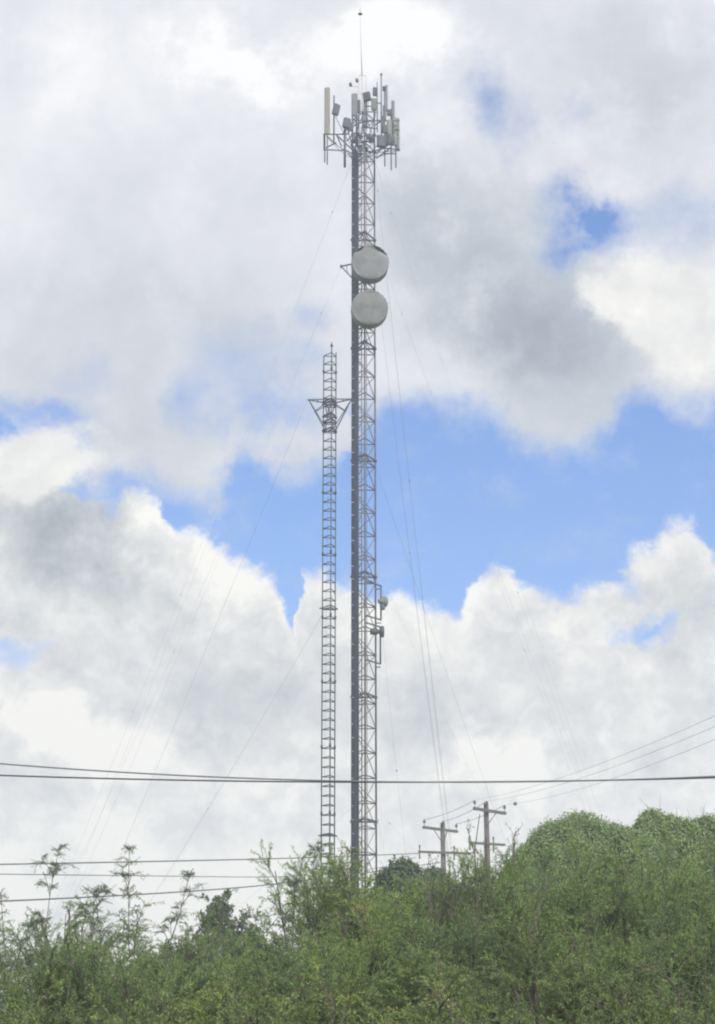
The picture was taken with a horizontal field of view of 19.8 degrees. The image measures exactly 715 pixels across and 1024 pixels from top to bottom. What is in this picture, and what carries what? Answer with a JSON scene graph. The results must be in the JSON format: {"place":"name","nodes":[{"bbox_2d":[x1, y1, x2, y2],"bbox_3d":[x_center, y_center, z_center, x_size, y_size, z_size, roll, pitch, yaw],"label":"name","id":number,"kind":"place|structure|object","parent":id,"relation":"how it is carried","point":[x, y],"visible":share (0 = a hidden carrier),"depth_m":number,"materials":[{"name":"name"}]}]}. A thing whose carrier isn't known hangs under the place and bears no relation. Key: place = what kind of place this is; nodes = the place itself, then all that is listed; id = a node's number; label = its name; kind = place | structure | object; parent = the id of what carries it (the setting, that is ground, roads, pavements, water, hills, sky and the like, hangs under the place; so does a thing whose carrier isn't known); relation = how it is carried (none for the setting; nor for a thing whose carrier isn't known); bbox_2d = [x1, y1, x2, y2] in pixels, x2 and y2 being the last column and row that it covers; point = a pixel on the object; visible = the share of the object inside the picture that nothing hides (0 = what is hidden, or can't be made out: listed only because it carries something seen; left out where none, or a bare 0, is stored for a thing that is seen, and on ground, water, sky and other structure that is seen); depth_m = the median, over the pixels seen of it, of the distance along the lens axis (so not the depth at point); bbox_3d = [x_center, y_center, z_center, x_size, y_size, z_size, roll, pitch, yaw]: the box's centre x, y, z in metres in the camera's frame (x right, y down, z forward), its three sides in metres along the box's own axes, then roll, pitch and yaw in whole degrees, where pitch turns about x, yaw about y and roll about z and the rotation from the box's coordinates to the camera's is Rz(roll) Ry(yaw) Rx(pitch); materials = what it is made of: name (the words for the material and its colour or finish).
{"place":"outdoors","nodes":[
{"label":"outdoors","id":0,"kind":"place"},
{"bbox_2d":[0,0,714,1019],"label":"sky","id":1,"kind":"structure","parent":0,"point":[169,195],"materials":[{"name":"white"}]},
{"bbox_2d":[0,763,714,782],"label":"power line","id":2,"kind":"object","parent":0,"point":[361,781],"visible":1,"depth_m":30.16,"materials":[{"name":"metal"}]},
{"bbox_2d":[0,775,714,782],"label":"power line","id":3,"kind":"object","parent":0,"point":[257,781],"visible":0.64,"depth_m":30.56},
{"bbox_3d":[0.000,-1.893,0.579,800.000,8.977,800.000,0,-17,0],"label":"ground","id":4,"kind":"structure","parent":0,"visible":0},
{"bbox_2d":[0,887,21,1017],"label":"sapling","id":5,"kind":"object","parent":4,"relation":"on","point":[6,958],"visible":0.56,"depth_m":22.55,"materials":[{"name":"green plant"}]},
{"bbox_2d":[8,916,61,999],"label":"sapling","id":6,"kind":"object","parent":4,"relation":"on","point":[29,963],"visible":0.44,"depth_m":23.07,"materials":[{"name":"green plant"}]},
{"bbox_2d":[0,906,95,1010],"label":"feathery shrub","id":7,"kind":"object","parent":4,"relation":"on","point":[13,953],"visible":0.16,"depth_m":25.78,"materials":[{"name":"green plant"}]},
{"bbox_2d":[23,843,78,985],"bbox_3d":[-3.544,5.485,23.329,0.629,3.493,0.616,0,-17,0],"label":"sapling","id":8,"kind":"object","parent":4,"relation":"on","point":[51,871],"visible":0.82,"depth_m":23.73,"materials":[{"name":"green plant"}]},
{"bbox_2d":[0,954,107,1023],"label":"brush","id":9,"kind":"object","parent":4,"relation":"on","point":[49,1014],"visible":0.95,"depth_m":15.79,"materials":[{"name":"green plant"}]},
{"bbox_2d":[0,925,113,1023],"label":"feathery shrub","id":10,"kind":"object","parent":4,"relation":"on","point":[44,957],"visible":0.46,"depth_m":20.45,"materials":[{"name":"green plant"}]},
{"bbox_2d":[0,884,151,1014],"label":"feathery shrub","id":11,"kind":"object","parent":4,"relation":"on","point":[79,922],"visible":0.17,"depth_m":25.44,"materials":[{"name":"green plant"}]},
{"bbox_2d":[0,930,173,1023],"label":"feathery shrub","id":12,"kind":"object","parent":4,"relation":"on","point":[15,992],"visible":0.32,"depth_m":20.74,"materials":[{"name":"green plant"}]},
{"bbox_2d":[67,882,117,998],"bbox_3d":[-3.015,5.651,22.905,0.613,3.074,0.617,5,-18,-16],"label":"sapling","id":13,"kind":"object","parent":4,"relation":"on","point":[103,890],"visible":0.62,"depth_m":23.29,"materials":[{"name":"green plant"}]},
{"bbox_2d":[28,895,205,1009],"bbox_3d":[-3.149,6.277,26.125,2.285,2.797,2.677,9,-19,-26],"label":"feathery shrub","id":14,"kind":"object","parent":4,"relation":"on","point":[145,936],"visible":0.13,"depth_m":26.64,"materials":[{"name":"green plant"}]},
{"bbox_2d":[111,843,154,983],"bbox_3d":[-2.625,5.484,23.357,0.534,3.439,0.676,-9,-19,27],"label":"sapling","id":15,"kind":"object","parent":4,"relation":"on","point":[124,875],"visible":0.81,"depth_m":23.71,"materials":[{"name":"green plant"}]},
{"bbox_2d":[37,911,259,1023],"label":"feathery shrub","id":16,"kind":"object","parent":4,"relation":"on","point":[114,999],"visible":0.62,"depth_m":20.05,"materials":[{"name":"green plant"}]},
{"bbox_2d":[59,974,248,1023],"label":"brush","id":17,"kind":"object","parent":4,"relation":"on","point":[166,1016],"visible":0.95,"depth_m":15.59,"materials":[{"name":"green plant"}]},
{"bbox_2d":[71,910,243,1012],"bbox_3d":[-2.385,6.142,25.107,2.184,2.703,2.372,5,-18,-16],"label":"feathery shrub","id":18,"kind":"object","parent":4,"relation":"on","point":[187,933],"visible":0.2,"depth_m":25.45,"materials":[{"name":"green plant"}]},
{"bbox_2d":[153,869,208,987],"bbox_3d":[-2.109,5.599,23.320,0.630,3.117,0.687,-6,-18,19],"label":"sapling","id":19,"kind":"object","parent":4,"relation":"on","point":[168,918],"visible":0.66,"depth_m":23.63,"materials":[{"name":"green plant"}]},
{"bbox_2d":[151,893,243,986],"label":"tree","id":20,"kind":"object","parent":4,"relation":"on","point":[207,910],"visible":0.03,"depth_m":45.27,"materials":[{"name":"green plant"}]},
{"bbox_2d":[129,930,286,1023],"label":"feathery shrub","id":21,"kind":"object","parent":4,"relation":"on","point":[221,967],"visible":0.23,"depth_m":20.81,"materials":[{"name":"green plant"}]},
{"bbox_2d":[193,888,242,973],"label":"sapling","id":22,"kind":"object","parent":4,"relation":"on","point":[215,907],"visible":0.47,"depth_m":24.66,"materials":[{"name":"green plant"}]},
{"bbox_2d":[151,900,292,1006],"bbox_3d":[-1.598,6.304,26.281,1.950,2.642,2.602,0,-17,0],"label":"feathery shrub","id":23,"kind":"object","parent":4,"relation":"on","point":[229,950],"visible":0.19,"depth_m":25.78,"materials":[{"name":"green plant"}]},
{"bbox_2d":[195,888,292,990],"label":"tree","id":24,"kind":"object","parent":4,"relation":"on","point":[242,924],"visible":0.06,"depth_m":46.55,"materials":[{"name":"green plant"}]},
{"bbox_2d":[173,965,326,1023],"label":"brush","id":25,"kind":"object","parent":4,"relation":"on","point":[269,1018],"visible":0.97,"depth_m":15.71,"materials":[{"name":"green plant"}]},
{"bbox_2d":[188,916,374,1023],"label":"feathery shrub","id":26,"kind":"object","parent":4,"relation":"on","point":[284,981],"visible":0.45,"depth_m":20.42,"materials":[{"name":"green plant"}]},
{"bbox_2d":[239,893,334,1016],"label":"feathery shrub","id":27,"kind":"object","parent":4,"relation":"on","point":[274,943],"visible":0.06,"depth_m":26.14,"materials":[{"name":"green plant"}]},
{"bbox_2d":[267,872,320,987],"bbox_3d":[-0.764,5.807,24.898,0.516,2.914,0.738,-12,-21,34],"label":"sapling","id":28,"kind":"object","parent":4,"relation":"on","point":[296,881],"visible":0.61,"depth_m":25.15,"materials":[{"name":"green plant"}]},
{"bbox_2d":[85,342,504,937],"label":"lattice mast","id":29,"kind":"object","parent":4,"relation":"on","point":[327,402],"visible":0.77,"depth_m":70.65,"materials":[{"name":"metal"}]},
{"bbox_2d":[23,12,597,977],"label":"guyed tower","id":30,"kind":"structure","parent":4,"relation":"on","point":[369,266],"depth_m":97.57,"materials":[{"name":"metal"}]},
{"bbox_2d":[290,840,339,974],"bbox_3d":[-0.470,5.628,24.980,0.625,3.273,0.609,-9,-19,27],"label":"sapling","id":31,"kind":"object","parent":4,"relation":"on","point":[320,925],"visible":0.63,"depth_m":25.23,"materials":[{"name":"green plant"}]},
{"bbox_2d":[247,838,385,1009],"bbox_3d":[-0.621,5.861,26.281,2.178,3.328,1.922,14,-22,-39],"label":"feathery shrub","id":32,"kind":"object","parent":4,"relation":"on","point":[296,871],"visible":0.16,"depth_m":26.50,"materials":[{"name":"green plant"}]},
{"bbox_2d":[236,883,417,1023],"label":"feathery shrub","id":33,"kind":"object","parent":4,"relation":"on","point":[332,957],"visible":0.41,"depth_m":20.78,"materials":[{"name":"green plant"}]},
{"bbox_2d":[274,950,388,1023],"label":"brush","id":34,"kind":"object","parent":4,"relation":"on","point":[347,1001],"visible":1,"depth_m":15.64,"materials":[{"name":"green plant"}]},
{"bbox_2d":[324,845,370,974],"bbox_3d":[-0.136,5.650,24.982,0.595,3.166,0.465,11,-20,-32],"label":"sapling","id":35,"kind":"object","parent":4,"relation":"on","point":[341,910],"visible":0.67,"depth_m":25.24,"materials":[{"name":"green plant"}]},
{"bbox_2d":[263,839,449,1023],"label":"feathery shrub","id":36,"kind":"object","parent":4,"relation":"on","point":[362,905],"visible":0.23,"depth_m":25.56,"materials":[{"name":"green plant"}]},
{"bbox_2d":[318,870,443,1023],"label":"feathery shrub","id":37,"kind":"object","parent":4,"relation":"on","point":[395,906],"visible":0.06,"depth_m":26.98,"materials":[{"name":"green plant"}]},
{"bbox_2d":[298,908,499,1023],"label":"feathery shrub","id":38,"kind":"object","parent":4,"relation":"on","point":[403,1000],"visible":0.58,"depth_m":20.07,"materials":[{"name":"green plant"}]},
{"bbox_2d":[369,854,435,924],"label":"tree","id":39,"kind":"object","parent":4,"relation":"on","point":[410,868],"visible":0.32,"depth_m":45.36,"materials":[{"name":"green plant"}]},
{"bbox_2d":[375,872,467,945],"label":"feathery shrub","id":40,"kind":"object","parent":4,"relation":"on","point":[425,907],"visible":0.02,"depth_m":27.68,"materials":[{"name":"green plant"}]},
{"bbox_2d":[420,863,460,898],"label":"tree","id":41,"kind":"object","parent":4,"relation":"on","point":[431,869],"visible":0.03,"depth_m":47.40,"materials":[{"name":"green plant"}]},
{"bbox_2d":[420,851,465,999],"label":"twiggy shrub","id":42,"kind":"object","parent":4,"relation":"on","point":[430,896],"visible":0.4,"depth_m":25.78,"materials":[{"name":"green plant"}]},
{"bbox_2d":[418,820,470,870],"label":"utility pole","id":43,"kind":"object","parent":4,"relation":"on","point":[443,851],"visible":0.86,"depth_m":107.36,"materials":[{"name":"grey wood"}]},
{"bbox_2d":[0,862,418,876],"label":"power line","id":44,"kind":"object","parent":43,"relation":"attached to","point":[148,875],"visible":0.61,"depth_m":72.93,"materials":[{"name":"metal"}]},
{"bbox_2d":[0,853,419,864],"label":"power line","id":45,"kind":"object","parent":43,"relation":"attached to","point":[178,860],"visible":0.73,"depth_m":73.56,"materials":[{"name":"metal"}]},
{"bbox_2d":[0,861,447,901],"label":"power line","id":46,"kind":"object","parent":43,"relation":"attached to","point":[163,892],"visible":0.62,"depth_m":65.55,"materials":[{"name":"metal"}]},
{"bbox_2d":[351,964,543,1023],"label":"brush","id":47,"kind":"object","parent":4,"relation":"on","point":[443,1000],"visible":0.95,"depth_m":16.10,"materials":[{"name":"green plant"}]},
{"bbox_2d":[374,893,544,1023],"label":"feathery shrub","id":48,"kind":"object","parent":4,"relation":"on","point":[457,945],"visible":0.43,"depth_m":20.80,"materials":[{"name":"green plant"}]},
{"bbox_2d":[433,814,496,1019],"bbox_3d":[1.421,5.519,24.973,0.978,3.654,0.841,13,-21,-35],"label":"twiggy shrub","id":49,"kind":"object","parent":4,"relation":"on","point":[479,905],"visible":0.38,"depth_m":25.26,"materials":[{"name":"green plant"}]},
{"bbox_2d":[410,859,527,1023],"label":"feathery shrub","id":50,"kind":"object","parent":4,"relation":"on","point":[481,925],"visible":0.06,"depth_m":25.50,"materials":[{"name":"green plant"}]},
{"bbox_2d":[401,843,558,950],"bbox_3d":[1.848,5.914,26.442,2.224,3.329,1.995,7,-18,-22],"label":"feathery shrub","id":51,"kind":"object","parent":4,"relation":"on","point":[500,877],"visible":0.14,"depth_m":26.52,"materials":[{"name":"green plant"}]},
{"bbox_2d":[469,800,506,886],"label":"utility pole","id":52,"kind":"object","parent":4,"relation":"on","point":[486,810],"visible":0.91,"depth_m":99.68,"materials":[{"name":"grey wood"}]},
{"bbox_2d":[478,716,713,799],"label":"power line","id":53,"kind":"object","parent":52,"relation":"attached to","point":[611,759],"visible":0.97,"depth_m":63.27,"materials":[{"name":"metal"}]},
{"bbox_2d":[491,726,714,800],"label":"power line","id":54,"kind":"object","parent":52,"relation":"attached to","point":[614,766],"visible":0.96,"depth_m":64.02,"materials":[{"name":"metal"}]},
{"bbox_2d":[508,739,714,805],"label":"power line","id":55,"kind":"object","parent":52,"relation":"attached to","point":[515,803],"visible":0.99,"depth_m":65.95,"materials":[{"name":"metal"}]},
{"bbox_2d":[458,950,562,1023],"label":"brush","id":56,"kind":"object","parent":4,"relation":"on","point":[492,961],"visible":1,"depth_m":15.54,"materials":[{"name":"green plant"}]},
{"bbox_2d":[419,837,611,1021],"bbox_3d":[1.899,5.786,25.684,2.223,3.389,1.987,10,-20,-30],"label":"feathery shrub","id":57,"kind":"object","parent":4,"relation":"on","point":[563,889],"visible":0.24,"depth_m":25.77,"materials":[{"name":"green plant"}]},
{"bbox_2d":[414,880,624,1023],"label":"feathery shrub","id":58,"kind":"object","parent":4,"relation":"on","point":[538,973],"visible":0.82,"depth_m":20.25,"materials":[{"name":"green plant"}]},
{"bbox_2d":[474,823,567,1015],"bbox_3d":[2.037,5.591,25.317,1.226,3.630,0.717,-6,-18,18],"label":"twiggy shrub","id":59,"kind":"object","parent":4,"relation":"on","point":[513,855],"visible":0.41,"depth_m":25.52,"materials":[{"name":"green plant"}]},
{"bbox_2d":[507,844,606,967],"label":"feathery shrub","id":60,"kind":"object","parent":4,"relation":"on","point":[544,859],"visible":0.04,"depth_m":28.41,"materials":[{"name":"green plant"}]},
{"bbox_2d":[492,814,670,1022],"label":"feathery shrub","id":61,"kind":"object","parent":4,"relation":"on","point":[616,910],"visible":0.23,"depth_m":26.18,"materials":[{"name":"green plant"}]},
{"bbox_2d":[499,808,670,953],"bbox_3d":[3.641,6.877,32.564,3.512,4.653,3.826,-14,-22,39],"label":"vine covered tree","id":62,"kind":"object","parent":4,"relation":"on","point":[548,833],"visible":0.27,"depth_m":33.07,"materials":[{"name":"green plant"}]},
{"bbox_2d":[494,886,709,1023],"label":"feathery shrub","id":63,"kind":"object","parent":4,"relation":"on","point":[575,942],"visible":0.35,"depth_m":20.82,"materials":[{"name":"green plant"}]},
{"bbox_2d":[535,956,685,1023],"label":"brush","id":64,"kind":"object","parent":4,"relation":"on","point":[616,1000],"visible":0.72,"depth_m":16.05,"materials":[{"name":"green plant"}]},
{"bbox_2d":[545,826,713,997],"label":"feathery shrub","id":65,"kind":"object","parent":4,"relation":"on","point":[678,897],"visible":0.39,"depth_m":26.33,"materials":[{"name":"green plant"}]},
{"bbox_2d":[550,889,714,1023],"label":"feathery shrub","id":66,"kind":"object","parent":4,"relation":"on","point":[657,929],"visible":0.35,"depth_m":20.51,"materials":[{"name":"green plant"}]},
{"bbox_2d":[593,825,714,1021],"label":"feathery shrub","id":67,"kind":"object","parent":4,"relation":"on","point":[638,905],"visible":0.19,"depth_m":26.58,"materials":[{"name":"green plant"}]},
{"bbox_2d":[600,958,714,1023],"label":"brush","id":68,"kind":"object","parent":4,"relation":"on","point":[648,1016],"visible":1,"depth_m":15.31,"materials":[{"name":"green plant"}]},
{"bbox_2d":[615,892,714,1023],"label":"feathery shrub","id":69,"kind":"object","parent":4,"relation":"on","point":[705,949],"visible":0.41,"depth_m":20.80,"materials":[{"name":"green plant"}]},
{"bbox_2d":[628,800,713,934],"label":"vine covered tree","id":70,"kind":"object","parent":4,"relation":"on","point":[657,822],"visible":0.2,"depth_m":33.92,"materials":[{"name":"green plant"}]},
{"bbox_2d":[659,835,714,1006],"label":"feathery shrub","id":71,"kind":"object","parent":4,"relation":"on","point":[711,875],"visible":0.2,"depth_m":27.95,"materials":[{"name":"green plant"}]},
{"bbox_2d":[675,805,714,934],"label":"vine covered tree","id":72,"kind":"object","parent":4,"relation":"on","point":[708,823],"visible":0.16,"depth_m":33.80,"materials":[{"name":"green plant"}]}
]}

